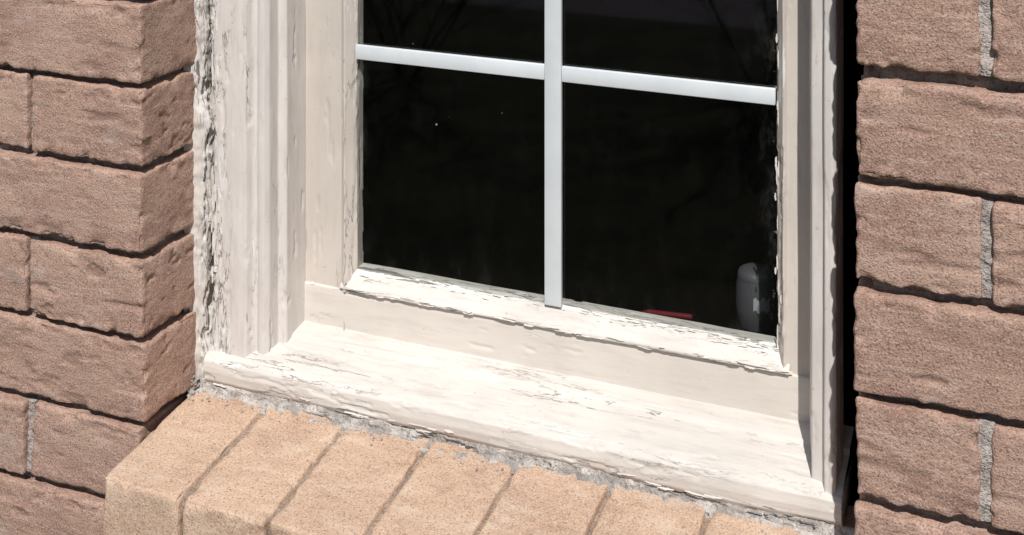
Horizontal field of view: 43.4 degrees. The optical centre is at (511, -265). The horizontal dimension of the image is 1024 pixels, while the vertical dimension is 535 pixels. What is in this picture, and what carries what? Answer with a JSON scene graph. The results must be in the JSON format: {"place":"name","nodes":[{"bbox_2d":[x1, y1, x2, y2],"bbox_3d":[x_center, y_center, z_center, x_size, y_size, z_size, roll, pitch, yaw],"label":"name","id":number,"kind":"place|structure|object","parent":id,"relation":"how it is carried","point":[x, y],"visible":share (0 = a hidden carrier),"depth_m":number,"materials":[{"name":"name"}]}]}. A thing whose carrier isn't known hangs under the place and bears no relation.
{"place":"outdoors","nodes":[
{"label":"outdoors","id":0,"kind":"place"},
{"bbox_2d":[362,0,777,286],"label":"room walls","id":1,"kind":"structure","parent":0,"point":[682,183],"depth_m":4.56,"materials":[{"name":"paint"}]},
{"label":"ground","id":2,"kind":"structure","parent":0,"visible":0},
{"bbox_2d":[0,0,1023,534],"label":"mortar","id":3,"kind":"object","parent":2,"relation":"on","point":[900,72],"visible":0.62,"depth_m":0.95,"materials":[{"name":"grey concrete"}]},
{"bbox_2d":[183,414,711,534],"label":"rowlock mortar","id":4,"kind":"object","parent":3,"relation":"attached to","point":[385,507],"visible":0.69,"depth_m":1.12,"materials":[{"name":"concrete"}]},
{"bbox_2d":[103,392,855,534],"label":"rowlock bricks","id":5,"kind":"object","parent":4,"relation":"on","point":[267,457],"visible":0.84,"depth_m":1.12,"materials":[{"name":"beige brick"}]},
{"bbox_2d":[141,375,798,534],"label":"mortar crumbs","id":6,"kind":"object","parent":5,"relation":"on","point":[195,385],"visible":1,"depth_m":1.23,"materials":[{"name":"grey concrete"}]},
{"bbox_2d":[187,376,854,534],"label":"sill caulk","id":7,"kind":"object","parent":5,"relation":"on","point":[514,460],"visible":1,"depth_m":1.15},
{"bbox_2d":[203,320,853,525],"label":"wood sill","id":8,"kind":"structure","parent":5,"relation":"on","point":[746,459],"depth_m":1.16,"materials":[{"name":"paint"}]},
{"bbox_2d":[211,0,305,356],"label":"casing","id":9,"kind":"object","parent":8,"relation":"on","point":[259,148],"visible":0.99,"depth_m":1.27,"materials":[{"name":"paint"}]},
{"bbox_2d":[183,0,215,377],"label":"caulk","id":10,"kind":"object","parent":9,"relation":"attached to","point":[199,228],"visible":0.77,"depth_m":1.28,"materials":[{"name":"white plastic"}]},
{"bbox_2d":[306,0,363,292],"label":"stile","id":11,"kind":"object","parent":9,"relation":"attached to","point":[334,161],"visible":1,"depth_m":1.30,"materials":[{"name":"paint"}]},
{"bbox_2d":[210,0,792,498],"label":"peeling paint","id":12,"kind":"object","parent":8,"relation":"on","point":[218,74],"visible":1,"depth_m":1.23,"materials":[{"name":"white paint"}]},
{"bbox_2d":[304,281,809,422],"bbox_3d":[0.026,0.575,1.211,0.510,0.045,0.007,0,0,23],"label":"bottom rail","id":13,"kind":"object","parent":8,"relation":"on","point":[779,395],"visible":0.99,"depth_m":1.20,"materials":[{"name":"paint"}]},
{"bbox_2d":[340,263,789,374],"bbox_3d":[0.038,0.544,1.212,0.447,0.023,0.026,0,0,23],"label":"glazing bead","id":14,"kind":"object","parent":13,"relation":"on","point":[416,287],"visible":1,"depth_m":1.20,"materials":[{"name":"paint"}]},
{"bbox_2d":[810,0,843,494],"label":"casing","id":15,"kind":"object","parent":8,"relation":"on","point":[826,220],"visible":1,"depth_m":1.05,"materials":[{"name":"paint"}]},
{"bbox_2d":[776,0,809,375],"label":"stile","id":16,"kind":"object","parent":15,"relation":"attached to","point":[793,137],"visible":0.94,"depth_m":1.12,"materials":[{"name":"paint"}]},
{"bbox_2d":[841,457,852,527],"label":"sill end","id":17,"kind":"structure","parent":8,"relation":"attached to","point":[847,491],"depth_m":1.06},
{"bbox_2d":[843,0,864,505],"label":"backing","id":18,"kind":"object","parent":2,"relation":"on","point":[853,70],"depth_m":1.10,"materials":[{"name":"black"}]},
{"bbox_3d":[0.052,1.125,1.271,0.519,1.050,0.095,0,0,23],"label":"lower backing","id":19,"kind":"object","parent":2,"relation":"on","visible":0},
{"bbox_2d":[363,223,777,336],"bbox_3d":[0.077,0.582,1.325,0.560,0.017,0.175,0,0,23],"label":"interior stool","id":20,"kind":"object","parent":19,"relation":"on","point":[641,288],"visible":0.29,"depth_m":1.37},
{"bbox_2d":[642,309,691,319],"bbox_3d":[0.153,0.570,1.269,0.050,0.006,0.006,0,0,15],"label":"red pencil","id":21,"kind":"object","parent":20,"relation":"on","point":[673,314],"visible":0.86,"depth_m":1.27,"materials":[{"name":"paint"}]},
{"bbox_2d":[736,263,775,332],"bbox_3d":[0.237,0.544,1.250,0.039,0.058,0.039,0,0,23],"label":"ceramic jar","id":22,"kind":"object","parent":20,"relation":"on","point":[755,298],"visible":0.99,"depth_m":1.24,"materials":[{"name":"ceramic"}]},
{"label":"glass","id":23,"kind":"object","parent":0,"visible":0},
{"bbox_2d":[356,44,544,79],"bbox_3d":[-0.062,0.317,1.252,0.202,0.015,0.004,0,0,23],"label":"muntin","id":24,"kind":"object","parent":23,"relation":"attached to","point":[514,68],"visible":1,"depth_m":1.25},
{"bbox_2d":[562,66,775,104],"bbox_3d":[0.139,0.317,1.168,0.200,0.015,0.004,0,0,23],"label":"muntin","id":25,"kind":"object","parent":23,"relation":"attached to","point":[688,87],"visible":1,"depth_m":1.16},
{"bbox_3d":[-0.014,-0.365,1.193,0.628,0.055,0.065,0,0,23],"label":"head casing","id":26,"kind":"object","parent":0,"visible":0},
{"bbox_3d":[0.029,-0.320,1.218,0.510,0.050,0.023,0,0,23],"label":"top rail","id":27,"kind":"object","parent":26,"relation":"attached to","visible":0},
{"bbox_2d":[545,0,561,306],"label":"muntin","id":28,"kind":"object","parent":27,"relation":"hanging from","point":[553,152],"visible":1,"depth_m":1.21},
{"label":"outer bricks","id":29,"kind":"object","parent":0,"visible":0},
{"bbox_2d":[0,0,1023,534],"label":"bricks","id":30,"kind":"object","parent":29,"relation":"attached to","point":[924,350],"visible":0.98,"depth_m":1.21,"materials":[{"name":"brick"}]},
{"bbox_2d":[27,0,994,521],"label":"head joints","id":31,"kind":"object","parent":30,"relation":"attached to","point":[985,68],"visible":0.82,"depth_m":0.92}
]}

